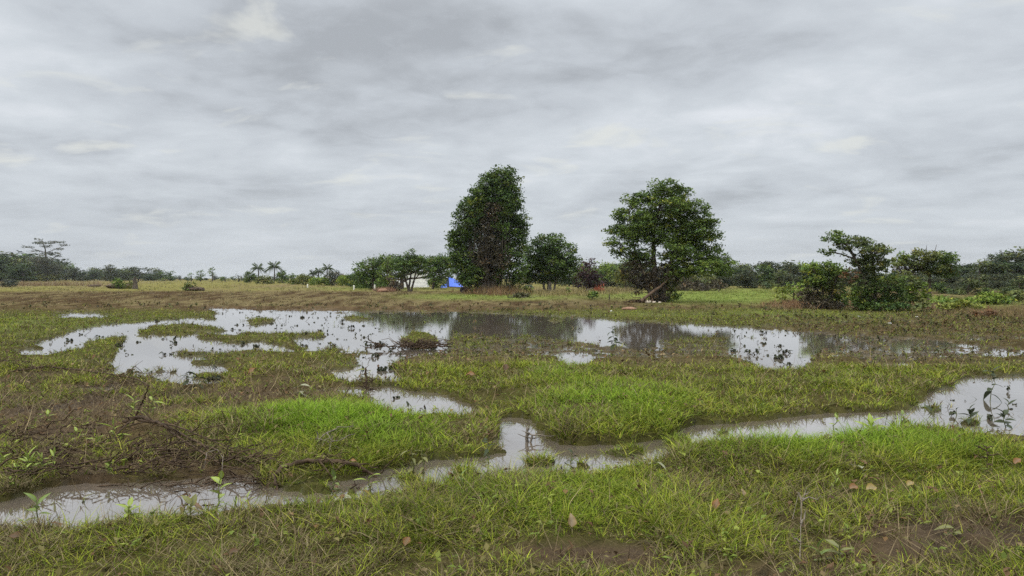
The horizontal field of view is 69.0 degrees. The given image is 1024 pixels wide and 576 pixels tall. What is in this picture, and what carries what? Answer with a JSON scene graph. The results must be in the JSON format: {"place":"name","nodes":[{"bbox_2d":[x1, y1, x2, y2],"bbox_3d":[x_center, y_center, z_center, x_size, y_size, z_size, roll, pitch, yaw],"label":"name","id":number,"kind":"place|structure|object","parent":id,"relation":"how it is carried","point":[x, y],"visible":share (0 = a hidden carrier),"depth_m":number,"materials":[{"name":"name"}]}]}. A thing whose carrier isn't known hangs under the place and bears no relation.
{"place":"outdoors","nodes":[
{"label":"outdoors","id":0,"kind":"place"},
{"bbox_2d":[0,279,1023,575],"bbox_3d":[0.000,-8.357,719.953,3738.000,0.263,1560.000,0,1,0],"label":"ground","id":1,"kind":"structure","parent":0,"point":[588,541],"depth_m":8.50,"materials":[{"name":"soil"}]},
{"bbox_2d":[0,279,18,286],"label":"bush","id":2,"kind":"object","parent":1,"relation":"on","point":[8,283],"visible":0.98,"depth_m":116.12,"materials":[{"name":"green plant"}]},
{"bbox_2d":[0,255,33,276],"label":"distant tree","id":3,"kind":"object","parent":1,"relation":"on","point":[5,269],"visible":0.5,"depth_m":274.10,"materials":[{"name":"green plant"}]},
{"bbox_2d":[1,252,33,275],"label":"distant tree","id":4,"kind":"object","parent":1,"relation":"on","point":[8,258],"visible":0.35,"depth_m":287.46,"materials":[{"name":"green plant"}]},
{"bbox_2d":[0,263,36,281],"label":"distant tree","id":5,"kind":"object","parent":1,"relation":"on","point":[21,273],"visible":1,"depth_m":245.38,"materials":[{"name":"green plant"}]},
{"bbox_2d":[0,258,44,280],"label":"distant tree","id":6,"kind":"object","parent":1,"relation":"on","point":[25,261],"visible":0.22,"depth_m":285.73,"materials":[{"name":"green plant"}]},
{"bbox_2d":[6,454,40,477],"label":"broadleaf weed","id":7,"kind":"object","parent":1,"relation":"on","point":[16,464],"visible":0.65,"depth_m":5.74,"materials":[{"name":"green plant"}]},
{"bbox_2d":[18,446,62,468],"bbox_3d":[-3.708,1.359,5.871,0.332,0.238,0.208,0,1,-24],"label":"broadleaf weed","id":8,"kind":"object","parent":1,"relation":"on","point":[41,455],"visible":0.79,"depth_m":5.85,"materials":[{"name":"green plant"}]},
{"bbox_2d":[10,256,75,280],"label":"distant tree","id":9,"kind":"object","parent":1,"relation":"on","point":[61,261],"visible":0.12,"depth_m":335.83,"materials":[{"name":"green plant"}]},
{"bbox_2d":[20,238,68,281],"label":"grey tree","id":10,"kind":"object","parent":1,"relation":"on","point":[46,266],"visible":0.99,"depth_m":285.42,"materials":[{"name":"green plant"}]},
{"bbox_2d":[0,405,134,486],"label":"twig tangle","id":11,"kind":"object","parent":1,"relation":"on","point":[32,432],"visible":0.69,"depth_m":6.23,"materials":[{"name":"brown wood"}]},
{"bbox_2d":[61,267,85,280],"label":"distant tree","id":12,"kind":"object","parent":1,"relation":"on","point":[72,274],"visible":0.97,"depth_m":333.21,"materials":[{"name":"green plant"}]},
{"bbox_2d":[0,348,176,396],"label":"fallen branch","id":13,"kind":"object","parent":1,"relation":"on","point":[38,367],"visible":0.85,"depth_m":11.96,"materials":[{"name":"brown wood"}]},
{"bbox_2d":[79,269,101,280],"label":"distant tree","id":14,"kind":"object","parent":1,"relation":"on","point":[94,275],"visible":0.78,"depth_m":364.33,"materials":[{"name":"green plant"}]},
{"bbox_2d":[99,264,124,280],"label":"distant tree","id":15,"kind":"object","parent":1,"relation":"on","point":[109,271],"visible":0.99,"depth_m":331.35,"materials":[{"name":"green plant"}]},
{"bbox_2d":[110,278,132,288],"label":"bush","id":16,"kind":"object","parent":1,"relation":"on","point":[119,283],"visible":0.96,"depth_m":97.92,"materials":[{"name":"green plant"}]},
{"bbox_2d":[108,269,134,280],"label":"distant tree","id":17,"kind":"object","parent":1,"relation":"on","point":[126,275],"visible":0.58,"depth_m":344.16,"materials":[{"name":"green plant"}]},
{"bbox_2d":[116,497,145,519],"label":"broadleaf weed","id":18,"kind":"object","parent":1,"relation":"on","point":[129,503],"visible":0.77,"depth_m":4.70,"materials":[{"name":"green plant"}]},
{"bbox_2d":[123,266,151,280],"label":"distant tree","id":19,"kind":"object","parent":1,"relation":"on","point":[138,275],"visible":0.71,"depth_m":376.12,"materials":[{"name":"green plant"}]},
{"bbox_2d":[140,273,159,280],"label":"distant tree","id":20,"kind":"object","parent":1,"relation":"on","point":[150,276],"visible":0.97,"depth_m":365.00,"materials":[{"name":"green plant"}]},
{"bbox_2d":[159,270,178,280],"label":"distant tree","id":21,"kind":"object","parent":1,"relation":"on","point":[170,277],"visible":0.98,"depth_m":339.62,"materials":[{"name":"green plant"}]},
{"bbox_2d":[85,430,288,488],"bbox_3d":[-2.758,1.430,6.150,2.146,0.366,1.218,0,1,0],"label":"twig tangle","id":22,"kind":"object","parent":1,"relation":"on","point":[176,461],"visible":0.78,"depth_m":6.12,"materials":[{"name":"brown wood"}]},
{"bbox_2d":[181,494,205,521],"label":"broadleaf weed","id":23,"kind":"object","parent":1,"relation":"on","point":[192,501],"visible":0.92,"depth_m":4.64,"materials":[{"name":"green plant"}]},
{"bbox_2d":[102,401,289,484],"bbox_3d":[-3.034,1.350,6.521,2.530,0.493,1.206,0,1,18],"label":"fallen branch","id":24,"kind":"object","parent":1,"relation":"on","point":[145,419],"visible":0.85,"depth_m":6.79,"materials":[{"name":"brown wood"}]},
{"bbox_2d":[149,466,270,493],"bbox_3d":[-2.311,1.471,5.773,0.786,0.264,0.931,0,1,31],"label":"driftwood branch","id":25,"kind":"object","parent":1,"relation":"on","point":[192,482],"visible":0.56,"depth_m":5.74,"materials":[{"name":"brown wood"}]},
{"bbox_2d":[239,271,257,282],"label":"bush","id":26,"kind":"object","parent":1,"relation":"on","point":[252,276],"visible":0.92,"depth_m":206.53,"materials":[{"name":"green plant"}]},
{"bbox_2d":[249,262,264,276],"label":"coconut palm","id":27,"kind":"object","parent":1,"relation":"on","point":[259,268],"visible":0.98,"depth_m":200.16,"materials":[{"name":"green plant"}]},
{"bbox_2d":[254,275,274,283],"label":"bush","id":28,"kind":"object","parent":1,"relation":"on","point":[265,279],"visible":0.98,"depth_m":185.87,"materials":[{"name":"green plant"}]},
{"bbox_2d":[264,261,282,282],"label":"coconut palm","id":29,"kind":"object","parent":1,"relation":"on","point":[273,266],"visible":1,"depth_m":200.26,"materials":[{"name":"green plant"}]},
{"bbox_2d":[275,270,288,282],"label":"bush","id":30,"kind":"object","parent":1,"relation":"on","point":[279,275],"visible":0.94,"depth_m":206.54,"materials":[{"name":"green plant"}]},
{"bbox_2d":[294,274,316,284],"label":"bush","id":31,"kind":"object","parent":1,"relation":"on","point":[305,278],"visible":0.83,"depth_m":154.80,"materials":[{"name":"green plant"}]},
{"bbox_2d":[222,452,404,493],"bbox_3d":[-1.472,1.468,5.768,1.052,0.265,1.028,0,1,31],"label":"driftwood log","id":32,"kind":"object","parent":1,"relation":"on","point":[321,460],"visible":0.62,"depth_m":5.97,"materials":[{"name":"brown wood"}]},
{"bbox_2d":[308,275,330,285],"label":"bush","id":33,"kind":"object","parent":1,"relation":"on","point":[317,280],"visible":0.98,"depth_m":142.26,"materials":[{"name":"green plant"}]},
{"bbox_2d":[311,426,352,451],"bbox_3d":[-1.578,1.333,6.590,0.388,0.176,0.374,0,1,-17],"label":"dead vine","id":34,"kind":"object","parent":1,"relation":"on","point":[317,438],"visible":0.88,"depth_m":6.60,"materials":[{"name":"brown plant"}]},
{"bbox_2d":[322,270,343,285],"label":"bush","id":35,"kind":"object","parent":1,"relation":"on","point":[333,275],"visible":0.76,"depth_m":142.77,"materials":[{"name":"green plant"}]},
{"bbox_2d":[335,275,352,285],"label":"bush","id":36,"kind":"object","parent":1,"relation":"on","point":[340,281],"visible":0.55,"depth_m":132.38,"materials":[{"name":"green plant"}]},
{"bbox_2d":[342,273,359,286],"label":"bush","id":37,"kind":"object","parent":1,"relation":"on","point":[348,276],"visible":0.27,"depth_m":116.14,"materials":[{"name":"green plant"}]},
{"bbox_2d":[353,366,381,389],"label":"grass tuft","id":38,"kind":"object","parent":1,"relation":"on","point":[365,383],"visible":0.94,"depth_m":10.68,"materials":[{"name":"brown plant"}]},
{"bbox_2d":[348,256,392,289],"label":"dense tree","id":39,"kind":"object","parent":1,"relation":"on","point":[371,275],"visible":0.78,"depth_m":92.95,"materials":[{"name":"green plant"}]},
{"bbox_2d":[376,252,398,287],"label":"pale leaved tree","id":40,"kind":"object","parent":1,"relation":"on","point":[384,268],"visible":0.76,"depth_m":84.50,"materials":[{"name":"green plant"}]},
{"bbox_2d":[386,279,403,290],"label":"bush","id":41,"kind":"object","parent":1,"relation":"on","point":[394,285],"visible":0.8,"depth_m":82.48,"materials":[{"name":"green plant"}]},
{"bbox_2d":[351,253,452,288],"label":"spreading row tree","id":42,"kind":"object","parent":1,"relation":"on","point":[444,278],"visible":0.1,"depth_m":96.32,"materials":[{"name":"green plant"}]},
{"bbox_2d":[363,336,454,350],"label":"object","id":43,"kind":"object","parent":1,"relation":"on","point":[406,344],"visible":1,"depth_m":16.57,"materials":[{"name":"brown wood"}]},
{"bbox_2d":[400,450,419,477],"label":"withered weed","id":44,"kind":"object","parent":1,"relation":"on","point":[412,462],"visible":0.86,"depth_m":5.85,"materials":[{"name":"green plant"}]},
{"bbox_2d":[385,248,436,291],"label":"forked tree","id":45,"kind":"object","parent":1,"relation":"on","point":[411,260],"visible":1,"depth_m":77.32,"materials":[{"name":"green plant"}]},
{"bbox_2d":[399,269,428,287],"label":"shed","id":46,"kind":"structure","parent":1,"relation":"on","point":[421,282],"depth_m":114.89,"materials":[{"name":"white"}]},
{"bbox_2d":[414,450,428,473],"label":"withered weed","id":47,"kind":"object","parent":1,"relation":"on","point":[425,457],"visible":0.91,"depth_m":6.09,"materials":[{"name":"green plant"}]},
{"bbox_2d":[425,275,447,287],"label":"bush","id":48,"kind":"object","parent":1,"relation":"on","point":[436,284],"visible":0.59,"depth_m":103.17,"materials":[{"name":"green plant"}]},
{"bbox_2d":[421,253,454,288],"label":"umbrella tree","id":49,"kind":"object","parent":1,"relation":"on","point":[437,261],"visible":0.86,"depth_m":92.45,"materials":[{"name":"green plant"}]},
{"bbox_2d":[441,277,462,287],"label":"tarp shelter","id":50,"kind":"object","parent":1,"relation":"on","point":[451,282],"visible":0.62,"depth_m":106.82,"materials":[{"name":"blue fabric"}]},
{"bbox_2d":[444,164,533,293],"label":"tall tree","id":51,"kind":"object","parent":1,"relation":"on","point":[485,263],"visible":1,"depth_m":65.84,"materials":[{"name":"green plant"}]},
{"bbox_2d":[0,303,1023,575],"bbox_3d":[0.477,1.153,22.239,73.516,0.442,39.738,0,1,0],"label":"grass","id":52,"kind":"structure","parent":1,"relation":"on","point":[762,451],"depth_m":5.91,"materials":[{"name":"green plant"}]},
{"bbox_2d":[0,300,1023,575],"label":"weeds","id":53,"kind":"object","parent":1,"relation":"on","point":[826,324],"visible":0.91,"depth_m":9.82,"materials":[{"name":"green plant"}]},
{"bbox_2d":[505,292,540,297],"bbox_3d":[0.647,0.635,53.834,1.891,0.762,2.247,-1,1,-40],"label":"brush heap","id":54,"kind":"object","parent":1,"relation":"on","point":[521,295],"visible":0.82,"depth_m":53.76,"materials":[{"name":"brown plant"}]},
{"bbox_2d":[518,423,554,442],"bbox_3d":[0.220,1.471,7.255,0.346,0.269,0.230,0,1,-17],"label":"tuft stake","id":55,"kind":"object","parent":1,"relation":"on","point":[527,433],"visible":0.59,"depth_m":7.24,"materials":[{"name":"grey wood"}]},
{"bbox_2d":[518,232,585,291],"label":"round tree","id":56,"kind":"object","parent":1,"relation":"on","point":[549,260],"visible":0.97,"depth_m":71.03,"materials":[{"name":"green plant"}]},
{"bbox_2d":[572,258,605,291],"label":"purple bush","id":57,"kind":"object","parent":1,"relation":"on","point":[589,276],"visible":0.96,"depth_m":76.98,"materials":[{"name":"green plant"}]},
{"bbox_2d":[571,259,618,288],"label":"light green tree","id":58,"kind":"object","parent":1,"relation":"on","point":[603,271],"visible":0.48,"depth_m":98.04,"materials":[{"name":"green plant"}]},
{"bbox_2d":[606,257,647,289],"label":"thicket tree","id":59,"kind":"object","parent":1,"relation":"on","point":[624,283],"visible":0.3,"depth_m":88.54,"materials":[{"name":"green plant"}]},
{"bbox_2d":[630,277,672,302],"bbox_3d":[8.633,-0.051,45.066,3.023,1.883,0.924,0,1,-29],"label":"broken tree","id":60,"kind":"object","parent":1,"relation":"on","point":[648,295],"visible":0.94,"depth_m":44.73,"materials":[{"name":"brown plant"}]},
{"bbox_2d":[601,177,739,302],"bbox_3d":[9.703,-2.873,45.568,8.569,7.851,4.418,0,1,0],"label":"spreading tree","id":61,"kind":"object","parent":1,"relation":"on","point":[682,245],"visible":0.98,"depth_m":45.12,"materials":[{"name":"green plant"}]},
{"bbox_2d":[671,272,727,290],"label":"shadowed thicket","id":62,"kind":"object","parent":1,"relation":"on","point":[694,283],"visible":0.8,"depth_m":83.44,"materials":[{"name":"green plant"}]},
{"bbox_2d":[702,273,735,287],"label":"scrub bush","id":63,"kind":"object","parent":1,"relation":"on","point":[725,281],"visible":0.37,"depth_m":100.94,"materials":[{"name":"green plant"}]},
{"bbox_2d":[727,268,758,287],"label":"scrub bush","id":64,"kind":"object","parent":1,"relation":"on","point":[747,279],"visible":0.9,"depth_m":100.91,"materials":[{"name":"green plant"}]},
{"bbox_2d":[735,270,764,287],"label":"scrub bush","id":65,"kind":"object","parent":1,"relation":"on","point":[738,285],"visible":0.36,"depth_m":104.31,"materials":[{"name":"green plant"}]},
{"bbox_2d":[751,262,776,285],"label":"distant tree","id":66,"kind":"object","parent":1,"relation":"on","point":[765,274],"visible":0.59,"depth_m":137.13,"materials":[{"name":"green plant"}]},
{"bbox_2d":[753,261,783,285],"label":"distant tree","id":67,"kind":"object","parent":1,"relation":"on","point":[769,262],"visible":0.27,"depth_m":139.12,"materials":[{"name":"green plant"}]},
{"bbox_2d":[756,261,797,283],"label":"distant tree","id":68,"kind":"object","parent":1,"relation":"on","point":[777,268],"visible":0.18,"depth_m":140.50,"materials":[{"name":"green plant"}]},
{"bbox_2d":[758,270,797,288],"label":"scrub bush","id":69,"kind":"object","parent":1,"relation":"on","point":[768,284],"visible":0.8,"depth_m":96.45,"materials":[{"name":"green plant"}]},
{"bbox_2d":[781,274,796,287],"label":"scrub bush","id":70,"kind":"object","parent":1,"relation":"on","point":[790,280],"visible":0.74,"depth_m":93.24,"materials":[{"name":"green plant"}]},
{"bbox_2d":[771,281,808,303],"bbox_3d":[16.217,0.277,43.137,2.465,1.452,1.630,0,1,26],"label":"yellow bush","id":71,"kind":"object","parent":1,"relation":"on","point":[783,290],"visible":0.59,"depth_m":43.24,"materials":[{"name":"green plant"}]},
{"bbox_2d":[783,262,815,281],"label":"distant tree","id":72,"kind":"object","parent":1,"relation":"on","point":[798,273],"visible":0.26,"depth_m":125.46,"materials":[{"name":"green plant"}]},
{"bbox_2d":[792,487,819,562],"bbox_3d":[1.716,1.384,4.402,0.146,0.250,0.703,0,1,32],"label":"dry stalk","id":73,"kind":"object","parent":1,"relation":"on","point":[802,500],"visible":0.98,"depth_m":4.44,"materials":[{"name":"plant"}]},
{"bbox_2d":[793,259,852,308],"bbox_3d":[15.777,-0.153,37.263,3.041,2.621,2.308,0,1,-27],"label":"green bush","id":74,"kind":"object","parent":1,"relation":"on","point":[821,281],"visible":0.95,"depth_m":37.20,"materials":[{"name":"green plant"}]},
{"bbox_2d":[819,539,853,562],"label":"broadleaf weed","id":75,"kind":"object","parent":1,"relation":"on","point":[835,543],"visible":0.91,"depth_m":4.06,"materials":[{"name":"green plant"}]},
{"bbox_2d":[816,229,913,311],"bbox_3d":[16.787,-0.801,35.007,3.706,4.024,3.347,0,1,-32],"label":"broad shrub tree","id":76,"kind":"object","parent":1,"relation":"on","point":[862,294],"visible":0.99,"depth_m":34.88,"materials":[{"name":"green plant"}]},
{"bbox_2d":[855,413,886,427],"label":"broadleaf plant","id":77,"kind":"object","parent":1,"relation":"on","point":[869,418],"visible":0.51,"depth_m":7.30,"materials":[{"name":"green plant"}]},
{"bbox_2d":[880,257,931,304],"bbox_3d":[20.474,-0.259,38.629,2.757,2.749,1.968,0,1,8],"label":"bush","id":78,"kind":"object","parent":1,"relation":"on","point":[918,283],"visible":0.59,"depth_m":38.49,"materials":[{"name":"green plant"}]},
{"bbox_2d":[907,301,931,311],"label":"bush","id":79,"kind":"object","parent":1,"relation":"on","point":[921,306],"visible":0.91,"depth_m":33.72,"materials":[{"name":"green plant"}]},
{"bbox_2d":[891,245,961,299],"bbox_3d":[27.215,-0.955,49.085,4.787,3.793,3.023,0,1,0],"label":"flat topped tree","id":80,"kind":"object","parent":1,"relation":"on","point":[943,264],"visible":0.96,"depth_m":48.57,"materials":[{"name":"green plant"}]},
{"bbox_2d":[913,276,944,288],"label":"scrub bush","id":81,"kind":"object","parent":1,"relation":"on","point":[935,280],"visible":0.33,"depth_m":94.53,"materials":[{"name":"green plant"}]},
{"bbox_2d":[931,282,952,293],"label":"scrub bush","id":82,"kind":"object","parent":1,"relation":"on","point":[941,289],"visible":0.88,"depth_m":67.61,"materials":[{"name":"green plant"}]},
{"bbox_2d":[927,294,958,303],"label":"bush","id":83,"kind":"object","parent":1,"relation":"on","point":[941,298],"visible":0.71,"depth_m":43.22,"materials":[{"name":"green plant"}]},
{"bbox_2d":[934,524,961,535],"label":"broadleaf weed","id":84,"kind":"object","parent":1,"relation":"on","point":[947,526],"visible":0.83,"depth_m":4.49,"materials":[{"name":"green plant"}]},
{"bbox_2d":[935,298,985,310],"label":"bush","id":85,"kind":"object","parent":1,"relation":"on","point":[962,303],"visible":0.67,"depth_m":35.05,"materials":[{"name":"green plant"}]},
{"bbox_2d":[947,273,984,288],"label":"scrub bush","id":86,"kind":"object","parent":1,"relation":"on","point":[973,276],"visible":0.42,"depth_m":93.45,"materials":[{"name":"green plant"}]},
{"bbox_2d":[960,404,978,424],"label":"withered weed","id":87,"kind":"object","parent":1,"relation":"on","point":[971,412],"visible":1,"depth_m":8.06,"materials":[{"name":"green plant"}]},
{"bbox_2d":[946,278,995,294],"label":"scrub bush","id":88,"kind":"object","parent":1,"relation":"on","point":[960,291],"visible":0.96,"depth_m":63.46,"materials":[{"name":"green plant"}]},
{"bbox_2d":[957,258,1007,281],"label":"distant tree","id":89,"kind":"object","parent":1,"relation":"on","point":[983,270],"visible":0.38,"depth_m":134.64,"materials":[{"name":"green plant"}]},
{"bbox_2d":[971,306,998,316],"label":"bush","id":90,"kind":"object","parent":1,"relation":"on","point":[990,312],"visible":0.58,"depth_m":29.54,"materials":[{"name":"brown plant"}]},
{"bbox_2d":[973,444,999,473],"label":"dark stem","id":91,"kind":"object","parent":1,"relation":"on","point":[978,446],"visible":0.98,"depth_m":5.96,"materials":[{"name":"plant"}]},
{"bbox_2d":[964,290,1017,304],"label":"bush","id":92,"kind":"object","parent":1,"relation":"on","point":[993,299],"visible":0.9,"depth_m":42.30,"materials":[{"name":"green plant"}]},
{"bbox_2d":[981,274,1016,287],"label":"scrub bush","id":93,"kind":"object","parent":1,"relation":"on","point":[993,278],"visible":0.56,"depth_m":100.20,"materials":[{"name":"green plant"}]},
{"bbox_2d":[985,280,1012,289],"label":"scrub bush","id":94,"kind":"object","parent":1,"relation":"on","point":[994,286],"visible":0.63,"depth_m":80.15,"materials":[{"name":"green plant"}]},
{"bbox_2d":[983,272,1022,285],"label":"scrub bush","id":95,"kind":"object","parent":1,"relation":"on","point":[1009,274],"visible":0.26,"depth_m":106.94,"materials":[{"name":"green plant"}]},
{"bbox_2d":[985,251,1023,263],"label":"distant tree","id":96,"kind":"object","parent":1,"relation":"on","point":[1020,259],"visible":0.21,"depth_m":151.08,"materials":[{"name":"green plant"}]},
{"bbox_2d":[987,259,1023,280],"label":"distant tree","id":97,"kind":"object","parent":1,"relation":"on","point":[1014,269],"visible":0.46,"depth_m":132.46,"materials":[{"name":"green plant"}]},
{"bbox_2d":[988,246,1023,272],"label":"distant tree","id":98,"kind":"object","parent":1,"relation":"on","point":[1013,254],"visible":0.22,"depth_m":151.79,"materials":[{"name":"green plant"}]},
{"bbox_2d":[990,276,1023,293],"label":"scrub bush","id":99,"kind":"object","parent":1,"relation":"on","point":[1017,287],"visible":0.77,"depth_m":65.58,"materials":[{"name":"green plant"}]},
{"bbox_2d":[1004,290,1023,301],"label":"bush","id":100,"kind":"object","parent":1,"relation":"on","point":[1018,295],"visible":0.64,"depth_m":46.30,"materials":[{"name":"green plant"}]},
{"bbox_2d":[0,308,1023,536],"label":"water","id":101,"kind":"structure","parent":0,"point":[147,350],"depth_m":14.07,"materials":[{"name":"grey liquid"}]},
{"bbox_2d":[24,493,49,521],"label":"broadleaf weed","id":102,"kind":"object","parent":101,"relation":"on","point":[32,497],"visible":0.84,"depth_m":4.92,"materials":[{"name":"green plant"}]},
{"bbox_2d":[208,470,230,507],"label":"broadleaf weed","id":103,"kind":"object","parent":101,"relation":"on","point":[218,480],"visible":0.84,"depth_m":5.12,"materials":[{"name":"green plant"}]},
{"bbox_2d":[983,366,1002,401],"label":"withered weed","id":104,"kind":"object","parent":101,"relation":"on","point":[987,392],"visible":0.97,"depth_m":9.66,"materials":[{"name":"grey plant"}]},
{"bbox_2d":[989,407,1015,428],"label":"withered weed","id":105,"kind":"object","parent":101,"relation":"on","point":[1004,413],"visible":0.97,"depth_m":7.99,"materials":[{"name":"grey plant"}]},
{"bbox_2d":[0,0,1023,278],"label":"sky","id":106,"kind":"structure","parent":0,"point":[184,137],"materials":[{"name":"grey"}]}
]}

